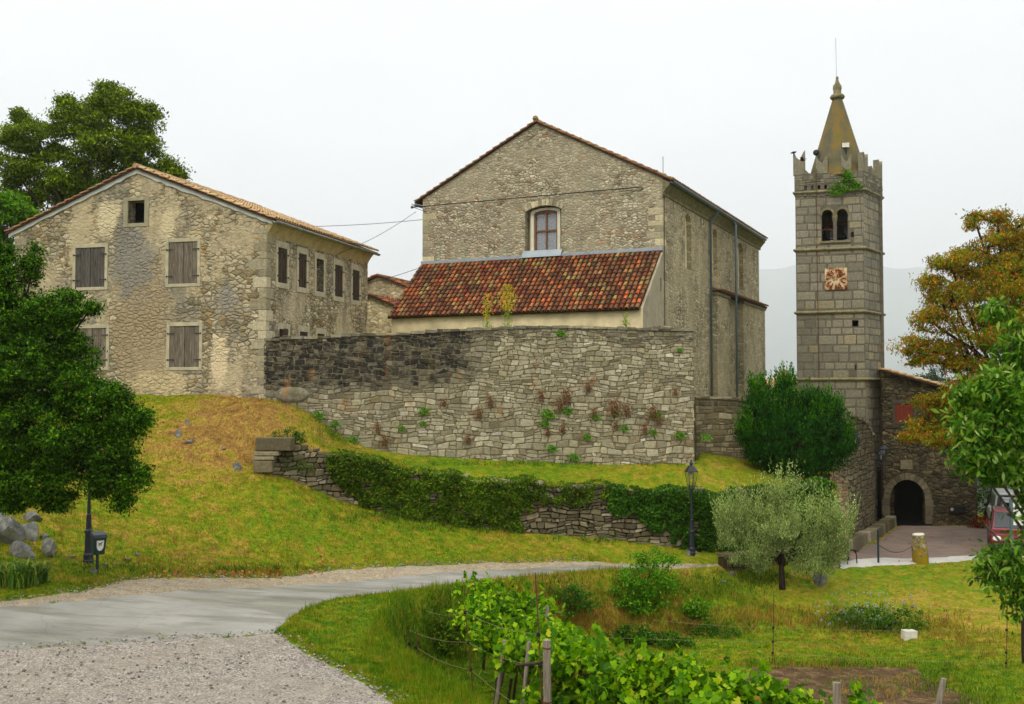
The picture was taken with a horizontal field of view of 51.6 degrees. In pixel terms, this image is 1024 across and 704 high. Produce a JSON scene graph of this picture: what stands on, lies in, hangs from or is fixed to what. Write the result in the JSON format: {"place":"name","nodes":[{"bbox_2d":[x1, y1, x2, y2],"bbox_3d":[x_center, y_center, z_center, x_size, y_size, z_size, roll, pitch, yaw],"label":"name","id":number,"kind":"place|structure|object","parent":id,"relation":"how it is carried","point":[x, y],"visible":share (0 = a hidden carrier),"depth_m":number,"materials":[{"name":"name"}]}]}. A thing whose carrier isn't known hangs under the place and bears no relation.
{"place":"outdoors","nodes":[
{"label":"outdoors","id":0,"kind":"place"},
{"bbox_2d":[0,564,707,650],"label":"road","id":1,"kind":"structure","parent":0,"point":[236,612],"depth_m":22.11,"materials":[{"name":"asphalt"}]},
{"bbox_2d":[0,394,1023,703],"bbox_3d":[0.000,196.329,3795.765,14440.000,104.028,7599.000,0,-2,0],"label":"ground","id":2,"kind":"structure","parent":0,"point":[718,474],"depth_m":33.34,"materials":[{"name":"plant"}]},
{"bbox_2d":[0,516,25,543],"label":"rock","id":3,"kind":"object","parent":2,"relation":"on","point":[12,530],"visible":0.76,"depth_m":25.94,"materials":[{"name":"stone"}]},
{"bbox_2d":[0,188,40,289],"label":"locust tree","id":4,"kind":"object","parent":2,"relation":"on","point":[14,210],"visible":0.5,"depth_m":45.90,"materials":[{"name":"green plant"}]},
{"bbox_2d":[10,541,34,559],"bbox_3d":[-11.858,4.854,25.485,0.743,0.642,0.464,-2,-3,42],"label":"rock","id":5,"kind":"object","parent":2,"relation":"on","point":[20,549],"visible":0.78,"depth_m":25.36,"materials":[{"name":"stone"}]},
{"bbox_2d":[0,558,51,588],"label":"iris plant","id":6,"kind":"object","parent":2,"relation":"on","point":[17,576],"visible":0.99,"depth_m":23.25,"materials":[{"name":"plant"}]},
{"bbox_2d":[22,521,38,541],"bbox_3d":[-12.328,4.589,26.889,0.489,0.586,0.713,2,-3,-43],"label":"rock","id":7,"kind":"object","parent":2,"relation":"on","point":[31,529],"visible":0.7,"depth_m":26.77,"materials":[{"name":"stone"}]},
{"bbox_2d":[22,510,42,521],"bbox_3d":[-12.692,4.383,27.933,0.544,0.392,0.246,0,-2,-9],"label":"rock","id":8,"kind":"object","parent":2,"relation":"on","point":[32,515],"visible":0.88,"depth_m":27.92,"materials":[{"name":"stone"}]},
{"bbox_2d":[15,560,60,584],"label":"iris plant","id":9,"kind":"object","parent":2,"relation":"on","point":[45,576],"visible":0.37,"depth_m":23.78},
{"bbox_2d":[42,538,55,557],"bbox_3d":[-11.396,4.894,26.107,0.338,0.613,0.614,2,-3,-37],"label":"rock","id":10,"kind":"object","parent":2,"relation":"on","point":[48,547],"visible":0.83,"depth_m":25.98,"materials":[{"name":"stone"}]},
{"bbox_2d":[0,240,163,517],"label":"oak tree","id":11,"kind":"object","parent":2,"relation":"on","point":[36,357],"visible":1,"depth_m":23.02,"materials":[{"name":"green plant"}]},
{"bbox_2d":[83,489,93,563],"bbox_3d":[-10.491,3.641,26.273,0.375,3.340,0.375,0,-2,-11],"label":"street lamp","id":12,"kind":"object","parent":2,"relation":"on","point":[87,555],"visible":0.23,"depth_m":26.17,"materials":[{"name":"metal"}]},
{"bbox_2d":[0,78,195,212],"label":"broadleaf tree","id":13,"kind":"object","parent":2,"relation":"on","point":[91,127],"visible":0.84,"depth_m":52.72,"materials":[{"name":"green plant"}]},
{"bbox_2d":[90,531,107,572],"bbox_3d":[-9.925,4.903,25.406,0.324,1.195,0.333,2,-3,-38],"label":"dog waste bin","id":14,"kind":"object","parent":2,"relation":"on","point":[98,542],"visible":0.91,"depth_m":25.34,"materials":[{"name":"metal"}]},
{"bbox_2d":[4,163,380,398],"bbox_3d":[-12.791,-1.924,43.979,11.908,10.015,9.417,-1,-2,16],"label":"farmhouse","id":15,"kind":"object","parent":2,"relation":"on","point":[201,289],"visible":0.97,"depth_m":39.47,"materials":[{"name":"stone"}]},
{"bbox_2d":[72,243,107,290],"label":"window","id":16,"kind":"structure","parent":15,"relation":"in","point":[86,257],"depth_m":40.22,"materials":[{"name":"wood"}]},
{"bbox_2d":[76,324,108,369],"bbox_3d":[-15.868,-0.170,40.101,1.500,1.728,0.220,-1,-2,16],"label":"window","id":17,"kind":"structure","parent":15,"relation":"in","point":[103,334],"depth_m":39.96,"materials":[{"name":"stone"}]},
{"bbox_2d":[123,196,148,227],"bbox_3d":[-14.080,-5.248,39.801,1.115,1.119,0.185,-1,-2,16],"label":"window","id":18,"kind":"structure","parent":15,"relation":"in","point":[146,199],"depth_m":39.73,"materials":[{"name":"grey stone"}]},
{"bbox_2d":[165,237,200,286],"bbox_3d":[-12.134,-3.303,39.149,1.472,1.806,0.220,-1,-2,16],"label":"window","id":19,"kind":"structure","parent":15,"relation":"in","point":[180,270],"depth_m":39.10,"materials":[{"name":"wood"}]},
{"bbox_2d":[166,322,202,369],"bbox_3d":[-12.041,-0.207,39.005,1.503,1.770,0.220,-1,-2,16],"label":"window","id":20,"kind":"structure","parent":15,"relation":"in","point":[187,339],"depth_m":38.96,"materials":[{"name":"wood"}]},
{"bbox_2d":[275,240,288,289],"bbox_3d":[-8.576,-3.226,39.300,0.210,1.740,1.000,-1,-2,16],"label":"window","id":21,"kind":"structure","parent":15,"relation":"in","point":[282,248],"depth_m":39.30,"materials":[{"name":"stone"}]},
{"bbox_2d":[277,323,289,336],"bbox_3d":[-8.515,-0.200,39.124,0.552,1.720,1.364,0,-2,-8],"label":"window","id":22,"kind":"structure","parent":15,"relation":"in","point":[282,329],"depth_m":38.95,"materials":[{"name":"stone"}]},
{"bbox_2d":[296,246,308,293],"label":"window","id":23,"kind":"structure","parent":15,"relation":"in","point":[302,260],"depth_m":40.83,"materials":[{"name":"stone"}]},
{"bbox_2d":[298,326,309,335],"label":"window","id":24,"kind":"structure","parent":15,"relation":"in","point":[301,329],"depth_m":40.87,"materials":[{"name":"stone"}]},
{"bbox_2d":[314,252,325,297],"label":"window","id":25,"kind":"structure","parent":15,"relation":"in","point":[318,256],"depth_m":42.19,"materials":[{"name":"stone"}]},
{"bbox_2d":[333,258,343,302],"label":"window","id":26,"kind":"structure","parent":15,"relation":"in","point":[338,281],"depth_m":43.91,"materials":[{"name":"stone"}]},
{"bbox_2d":[351,263,360,305],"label":"window","id":27,"kind":"structure","parent":15,"relation":"in","point":[355,269],"depth_m":45.55,"materials":[{"name":"stone"}]},
{"bbox_2d":[0,633,393,703],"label":"gravel lot","id":28,"kind":"structure","parent":2,"relation":"on","point":[173,675],"depth_m":17.64,"materials":[{"name":"gravel"}]},
{"bbox_2d":[271,427,309,445],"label":"round shrub","id":29,"kind":"object","parent":2,"relation":"on","point":[297,435],"visible":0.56,"depth_m":35.02,"materials":[{"name":"green plant"}]},
{"bbox_2d":[0,561,718,606],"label":"gravel shoulder","id":30,"kind":"object","parent":2,"relation":"on","point":[140,586],"visible":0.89,"depth_m":27.63},
{"bbox_2d":[0,557,587,703],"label":"loose stones","id":31,"kind":"object","parent":30,"relation":"on","point":[196,657],"visible":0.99,"depth_m":18.90,"materials":[{"name":"gravel"}]},
{"bbox_2d":[367,293,397,333],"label":"village house","id":32,"kind":"structure","parent":2,"relation":"on","point":[380,307],"depth_m":57.00,"materials":[{"name":"stone"}]},
{"bbox_2d":[368,273,408,298],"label":"village house","id":33,"kind":"structure","parent":2,"relation":"on","point":[394,287],"depth_m":61.23,"materials":[{"name":"stone"}]},
{"bbox_2d":[426,610,466,654],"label":"bank scrub","id":34,"kind":"object","parent":2,"relation":"on","point":[454,636],"visible":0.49,"depth_m":26.61,"materials":[{"name":"green plant"}]},
{"bbox_2d":[464,607,472,690],"bbox_3d":[-0.844,5.985,20.786,0.213,1.944,0.065,0,-2,0],"label":"fence stake","id":35,"kind":"object","parent":2,"relation":"on","point":[468,643],"visible":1,"depth_m":20.78,"materials":[{"name":"metal"}]},
{"bbox_2d":[263,325,694,464],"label":"retaining wall","id":36,"kind":"structure","parent":2,"relation":"on","point":[355,385],"depth_m":38.76,"materials":[{"name":"stone"}]},
{"bbox_2d":[482,293,493,327],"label":"wall weed","id":37,"kind":"object","parent":36,"relation":"on","point":[486,313],"depth_m":39.08,"materials":[{"name":"yellow plant"}]},
{"bbox_2d":[496,284,518,326],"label":"wall weed","id":38,"kind":"object","parent":36,"relation":"on","point":[510,294],"depth_m":39.17,"materials":[{"name":"yellow plant"}]},
{"bbox_2d":[535,408,557,418],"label":"wall fern","id":39,"kind":"object","parent":36,"relation":"attached to","point":[551,416],"depth_m":38.79,"materials":[{"name":"green plant"}]},
{"bbox_2d":[553,386,575,406],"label":"dried plant","id":40,"kind":"object","parent":36,"relation":"attached to","point":[566,397],"visible":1,"depth_m":38.87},
{"bbox_2d":[601,397,623,416],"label":"dried plant","id":41,"kind":"object","parent":36,"relation":"attached to","point":[615,407],"visible":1,"depth_m":39.02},
{"bbox_2d":[642,404,660,420],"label":"dried plant","id":42,"kind":"object","parent":36,"relation":"attached to","point":[652,412],"visible":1,"depth_m":39.16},
{"bbox_2d":[447,570,547,673],"bbox_3d":[-0.346,6.569,25.591,2.425,2.604,2.361,0,-2,0],"label":"grapevine","id":43,"kind":"object","parent":2,"relation":"on","point":[489,581],"visible":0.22,"depth_m":25.60,"materials":[{"name":"green plant"}]},
{"bbox_2d":[494,640,506,703],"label":"vine post","id":44,"kind":"object","parent":2,"relation":"on","point":[499,682],"visible":0.74,"depth_m":19.35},
{"bbox_2d":[441,576,562,684],"bbox_3d":[-0.197,6.320,23.554,2.705,2.502,2.631,0,-2,0],"label":"grapevine","id":45,"kind":"object","parent":2,"relation":"on","point":[523,604],"visible":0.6,"depth_m":23.34,"materials":[{"name":"green plant"}]},
{"bbox_2d":[458,597,560,703],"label":"grapevine","id":46,"kind":"object","parent":2,"relation":"on","point":[478,637],"visible":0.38,"depth_m":21.40,"materials":[{"name":"green plant"}]},
{"bbox_2d":[521,641,530,703],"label":"vine post","id":47,"kind":"object","parent":2,"relation":"on","point":[526,670],"visible":0.69,"depth_m":18.57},
{"bbox_2d":[535,572,541,703],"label":"fence stake","id":48,"kind":"object","parent":2,"relation":"on","point":[538,634],"visible":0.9,"depth_m":17.22,"materials":[{"name":"metal"}]},
{"bbox_2d":[517,660,542,666],"bbox_3d":[0.329,5.008,17.032,0.113,0.312,0.916,1,-2,-27],"label":"cross stick","id":49,"kind":"object","parent":48,"relation":"attached to","point":[529,663],"visible":0.81,"depth_m":17.08,"materials":[{"name":"brown wood"}]},
{"bbox_2d":[254,437,828,551],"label":"terrace wall","id":50,"kind":"structure","parent":2,"relation":"on","point":[596,518],"depth_m":36.17,"materials":[{"name":"stone"}]},
{"bbox_2d":[280,455,313,475],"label":"round shrub","id":51,"kind":"object","parent":50,"relation":"on","point":[302,468],"visible":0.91,"depth_m":34.47,"materials":[{"name":"green plant"}]},
{"bbox_2d":[325,449,538,533],"bbox_3d":[-2.653,4.744,35.714,7.262,3.017,1.017,0,-2,-12],"label":"ivy","id":52,"kind":"object","parent":50,"relation":"attached to","point":[477,506],"visible":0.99,"depth_m":35.53,"materials":[{"name":"green plant"}]},
{"bbox_2d":[537,478,613,508],"bbox_3d":[2.139,4.870,36.478,2.678,1.062,0.820,0,-2,-7],"label":"ivy","id":53,"kind":"object","parent":50,"relation":"attached to","point":[569,491],"visible":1,"depth_m":36.25,"materials":[{"name":"green plant"}]},
{"bbox_2d":[607,476,838,552],"bbox_3d":[7.578,6.019,37.311,8.943,3.111,1.487,1,-2,-14],"label":"ivy","id":54,"kind":"object","parent":50,"relation":"attached to","point":[655,515],"visible":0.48,"depth_m":36.57,"materials":[{"name":"green plant"}]},
{"bbox_2d":[486,603,597,703],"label":"grapevine","id":55,"kind":"object","parent":2,"relation":"on","point":[515,648],"visible":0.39,"depth_m":19.21,"materials":[{"name":"green plant"}]},
{"bbox_2d":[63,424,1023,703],"bbox_3d":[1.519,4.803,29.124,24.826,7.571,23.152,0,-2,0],"label":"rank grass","id":56,"kind":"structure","parent":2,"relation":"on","point":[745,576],"depth_m":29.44,"materials":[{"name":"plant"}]},
{"bbox_2d":[543,639,551,703],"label":"vine post","id":57,"kind":"object","parent":2,"relation":"on","point":[547,671],"visible":1,"depth_m":16.37,"materials":[{"name":"wood"}]},
{"bbox_2d":[147,516,987,595],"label":"fallen leaves","id":58,"kind":"object","parent":2,"relation":"on","point":[237,573],"visible":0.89,"depth_m":28.69,"materials":[{"name":"brown plant"}]},
{"bbox_2d":[509,617,633,703],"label":"grapevine","id":59,"kind":"object","parent":2,"relation":"on","point":[566,659],"visible":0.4,"depth_m":17.90,"materials":[{"name":"green plant"}]},
{"bbox_2d":[544,581,602,617],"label":"bank scrub","id":60,"kind":"object","parent":2,"relation":"on","point":[579,596],"visible":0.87,"depth_m":30.71,"materials":[{"name":"green plant"}]},
{"bbox_2d":[387,115,768,397],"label":"church","id":61,"kind":"structure","parent":2,"relation":"on","point":[662,249],"depth_m":46.61,"materials":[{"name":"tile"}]},
{"bbox_2d":[413,186,639,207],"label":"overhead cable","id":62,"kind":"object","parent":61,"relation":"attached to","point":[530,196],"visible":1,"depth_m":46.67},
{"bbox_2d":[530,207,560,250],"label":"window","id":63,"kind":"structure","parent":61,"relation":"in","point":[545,223],"depth_m":46.90,"materials":[{"name":"white wood"}]},
{"bbox_2d":[685,218,686,267],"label":"blocked window","id":64,"kind":"structure","parent":61,"relation":"in","point":[685,218],"depth_m":48.18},
{"bbox_2d":[537,625,656,703],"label":"grapevine","id":65,"kind":"object","parent":2,"relation":"on","point":[592,674],"visible":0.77,"depth_m":17.34,"materials":[{"name":"green plant"}]},
{"bbox_2d":[605,547,685,615],"bbox_3d":[3.986,6.958,32.084,2.537,2.062,1.498,0,-2,0],"label":"bramble bush","id":66,"kind":"object","parent":2,"relation":"on","point":[644,593],"visible":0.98,"depth_m":31.95,"materials":[{"name":"green plant"}]},
{"bbox_2d":[583,648,716,703],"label":"grapevine","id":67,"kind":"object","parent":2,"relation":"on","point":[661,675],"visible":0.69,"depth_m":16.70,"materials":[{"name":"green plant"}]},
{"bbox_2d":[603,621,698,648],"bbox_3d":[4.004,8.135,30.546,2.987,0.904,1.202,0,-2,0],"label":"nettle patch","id":68,"kind":"object","parent":2,"relation":"on","point":[649,634],"visible":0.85,"depth_m":30.40,"materials":[{"name":"green plant"}]},
{"bbox_2d":[684,459,697,555],"bbox_3d":[6.164,5.359,36.362,0.375,3.340,0.375,0,-2,-11],"label":"street lamp","id":69,"kind":"object","parent":2,"relation":"on","point":[690,468],"visible":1,"depth_m":36.30,"materials":[{"name":"metal"}]},
{"bbox_2d":[681,590,713,622],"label":"bramble bush","id":70,"kind":"object","parent":2,"relation":"on","point":[691,609],"visible":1,"depth_m":32.05,"materials":[{"name":"green plant"}]},
{"bbox_2d":[640,644,774,703],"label":"grapevine","id":71,"kind":"object","parent":2,"relation":"on","point":[685,686],"visible":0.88,"depth_m":15.61,"materials":[{"name":"green plant"}]},
{"bbox_2d":[686,621,742,639],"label":"bank scrub","id":72,"kind":"object","parent":2,"relation":"on","point":[717,630],"visible":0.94,"depth_m":31.50,"materials":[{"name":"green plant"}]},
{"bbox_2d":[447,567,1000,702],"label":"dry weeds","id":73,"kind":"object","parent":2,"relation":"on","point":[608,622],"visible":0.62,"depth_m":31.85,"materials":[{"name":"plant"}]},
{"bbox_2d":[694,396,841,477],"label":"boundary wall","id":74,"kind":"structure","parent":2,"relation":"on","point":[712,415],"depth_m":41.14,"materials":[{"name":"grey stone"}]},
{"bbox_2d":[717,544,841,570],"bbox_3d":[9.395,7.415,36.816,5.160,1.118,0.650,1,-2,-27],"label":"slab bench","id":75,"kind":"object","parent":2,"relation":"on","point":[722,561],"visible":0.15,"depth_m":35.74,"materials":[{"name":"stone"}]},
{"bbox_2d":[704,670,855,703],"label":"grapevine","id":76,"kind":"object","parent":2,"relation":"on","point":[776,693],"visible":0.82,"depth_m":15.31,"materials":[{"name":"green plant"}]},
{"bbox_2d":[708,458,862,589],"bbox_3d":[8.941,5.734,34.673,4.990,4.612,2.521,0,-2,0],"label":"olive tree","id":77,"kind":"object","parent":2,"relation":"on","point":[812,551],"visible":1,"depth_m":34.63,"materials":[{"name":"green plant"}]},
{"bbox_2d":[727,360,862,478],"bbox_3d":[10.687,2.624,40.153,4.197,4.697,4.256,2,-3,-44],"label":"laurel bush","id":78,"kind":"object","parent":2,"relation":"on","point":[819,429],"visible":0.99,"depth_m":39.38,"materials":[{"name":"green plant"}]},
{"bbox_2d":[813,571,826,585],"bbox_3d":[10.343,7.710,35.643,0.427,0.600,0.426,-1,-3,29],"label":"rock","id":79,"kind":"object","parent":2,"relation":"on","point":[820,581],"visible":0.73,"depth_m":35.57,"materials":[{"name":"stone"}]},
{"bbox_2d":[812,473,848,537],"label":"wall stub","id":80,"kind":"object","parent":2,"relation":"on","point":[841,482],"depth_m":40.72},
{"bbox_2d":[833,681,840,703],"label":"vine post","id":81,"kind":"object","parent":2,"relation":"on","point":[836,692],"visible":1,"depth_m":14.00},
{"bbox_2d":[793,38,885,520],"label":"bell tower","id":82,"kind":"structure","parent":2,"relation":"on","point":[839,313],"depth_m":52.81,"materials":[{"name":"grey stone"}]},
{"bbox_2d":[827,167,864,196],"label":"parapet bush","id":83,"kind":"object","parent":82,"relation":"on","point":[837,188],"visible":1,"depth_m":52.43,"materials":[{"name":"green plant"}]},
{"bbox_2d":[808,680,881,703],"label":"grapevine","id":84,"kind":"object","parent":2,"relation":"on","point":[859,697],"visible":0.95,"depth_m":14.91,"materials":[{"name":"green plant"}]},
{"bbox_2d":[842,411,875,535],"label":"passage wall","id":85,"kind":"structure","parent":2,"relation":"on","point":[859,479],"depth_m":46.97,"materials":[{"name":"grey stone"}]},
{"bbox_2d":[863,447,885,470],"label":"wall lantern","id":86,"kind":"object","parent":85,"relation":"attached to","point":[880,452],"depth_m":47.03,"materials":[{"name":"metal"}]},
{"bbox_2d":[745,665,980,703],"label":"soil bed","id":87,"kind":"object","parent":2,"relation":"on","point":[818,677],"visible":0.64,"depth_m":27.13,"materials":[{"name":"soil"}]},
{"bbox_2d":[844,516,896,552],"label":"kerb wall","id":88,"kind":"structure","parent":2,"relation":"on","point":[884,526],"depth_m":46.18,"materials":[{"name":"stone"}]},
{"bbox_2d":[825,603,935,632],"bbox_3d":[11.212,8.129,32.249,3.490,0.970,1.412,0,-2,0],"label":"bank scrub","id":89,"kind":"object","parent":2,"relation":"on","point":[887,618],"visible":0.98,"depth_m":32.15,"materials":[{"name":"green plant"}]},
{"bbox_2d":[815,585,960,634],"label":"chicory flowers","id":90,"kind":"object","parent":2,"relation":"on","point":[828,611],"visible":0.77,"depth_m":33.00,"materials":[{"name":"green plant"}]},
{"bbox_2d":[901,629,917,640],"bbox_3d":[11.896,8.496,31.724,0.400,0.330,0.270,2,-2,-9],"label":"stone block","id":91,"kind":"object","parent":2,"relation":"on","point":[907,634],"depth_m":31.60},
{"bbox_2d":[877,368,977,525],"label":"gatehouse","id":92,"kind":"object","parent":2,"relation":"on","point":[917,485],"visible":0.61,"depth_m":51.92,"materials":[{"name":"stone"}]},
{"bbox_2d":[892,400,915,424],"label":"window","id":93,"kind":"structure","parent":92,"relation":"in","point":[899,412],"depth_m":52.03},
{"bbox_2d":[894,480,921,516],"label":"gate door","id":94,"kind":"structure","parent":92,"relation":"in","point":[907,494],"depth_m":54.66,"materials":[{"name":"wood"}]},
{"bbox_2d":[840,555,1023,568],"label":"concrete strip","id":95,"kind":"object","parent":2,"relation":"on","point":[869,562],"visible":0.67,"depth_m":39.42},
{"bbox_2d":[912,533,928,563],"bbox_3d":[15.222,7.424,39.528,0.600,1.294,0.585,-4,-2,0],"label":"stone bollard","id":96,"kind":"object","parent":95,"relation":"on","point":[919,550],"visible":0.93,"depth_m":39.33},
{"bbox_2d":[927,366,952,384],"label":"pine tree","id":97,"kind":"object","parent":2,"relation":"on","point":[936,376],"visible":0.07,"depth_m":209.57,"materials":[{"name":"green plant"}]},
{"bbox_2d":[935,677,946,703],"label":"vine post","id":98,"kind":"object","parent":2,"relation":"on","point":[941,690],"visible":1,"depth_m":15.29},
{"bbox_2d":[879,204,1023,482],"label":"chestnut tree","id":99,"kind":"object","parent":2,"relation":"on","point":[1004,268],"visible":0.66,"depth_m":43.55,"materials":[{"name":"orange plant"}]},
{"bbox_2d":[964,513,988,527],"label":"red shrub","id":100,"kind":"object","parent":2,"relation":"on","point":[982,522],"visible":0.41,"depth_m":50.15,"materials":[{"name":"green plant"}]},
{"bbox_2d":[930,287,1023,634],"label":"walnut tree","id":101,"kind":"object","parent":2,"relation":"on","point":[1002,394],"visible":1,"depth_m":10.42,"materials":[{"name":"green plant"}]},
{"bbox_2d":[977,430,1019,519],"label":"hedge tree","id":102,"kind":"object","parent":2,"relation":"on","point":[980,497],"visible":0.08,"depth_m":54.72,"materials":[{"name":"green plant"}]},
{"bbox_2d":[1009,498,1023,564],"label":"white panel","id":103,"kind":"object","parent":2,"relation":"on","point":[1011,505],"visible":0.37,"depth_m":37.74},
{"bbox_2d":[1021,604,1023,663],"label":"vine post","id":104,"kind":"object","parent":2,"relation":"on","point":[1022,638],"visible":0.65,"depth_m":28.69,"materials":[{"name":"wood"}]},
{"bbox_2d":[0,0,1023,280],"label":"sky","id":105,"kind":"structure","parent":0,"point":[328,114],"materials":[{"name":"white"}]},
{"bbox_2d":[759,265,1023,382],"bbox_3d":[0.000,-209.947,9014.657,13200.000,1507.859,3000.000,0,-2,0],"label":"mountain","id":106,"kind":"structure","parent":0,"point":[777,291],"depth_m":9349.81,"materials":[{"name":"white"}]},
{"bbox_2d":[841,526,997,560],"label":"forecourt paving","id":107,"kind":"structure","parent":0,"point":[897,539],"depth_m":45.38,"materials":[{"name":"stone"}]},
{"bbox_2d":[984,488,1019,519],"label":"parked van","id":108,"kind":"object","parent":107,"relation":"on","point":[995,499],"visible":0.21,"depth_m":49.09,"materials":[{"name":"grey paint"}]},
{"bbox_2d":[984,506,1023,549],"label":"parked car","id":109,"kind":"object","parent":107,"relation":"on","point":[996,523],"visible":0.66,"depth_m":42.34,"materials":[{"name":"red paint"}]},
{"bbox_2d":[977,440,1010,512],"bbox_3d":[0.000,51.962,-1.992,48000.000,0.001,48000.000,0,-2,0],"label":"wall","id":110,"kind":"structure","parent":0,"point":[985,496],"depth_m":530.27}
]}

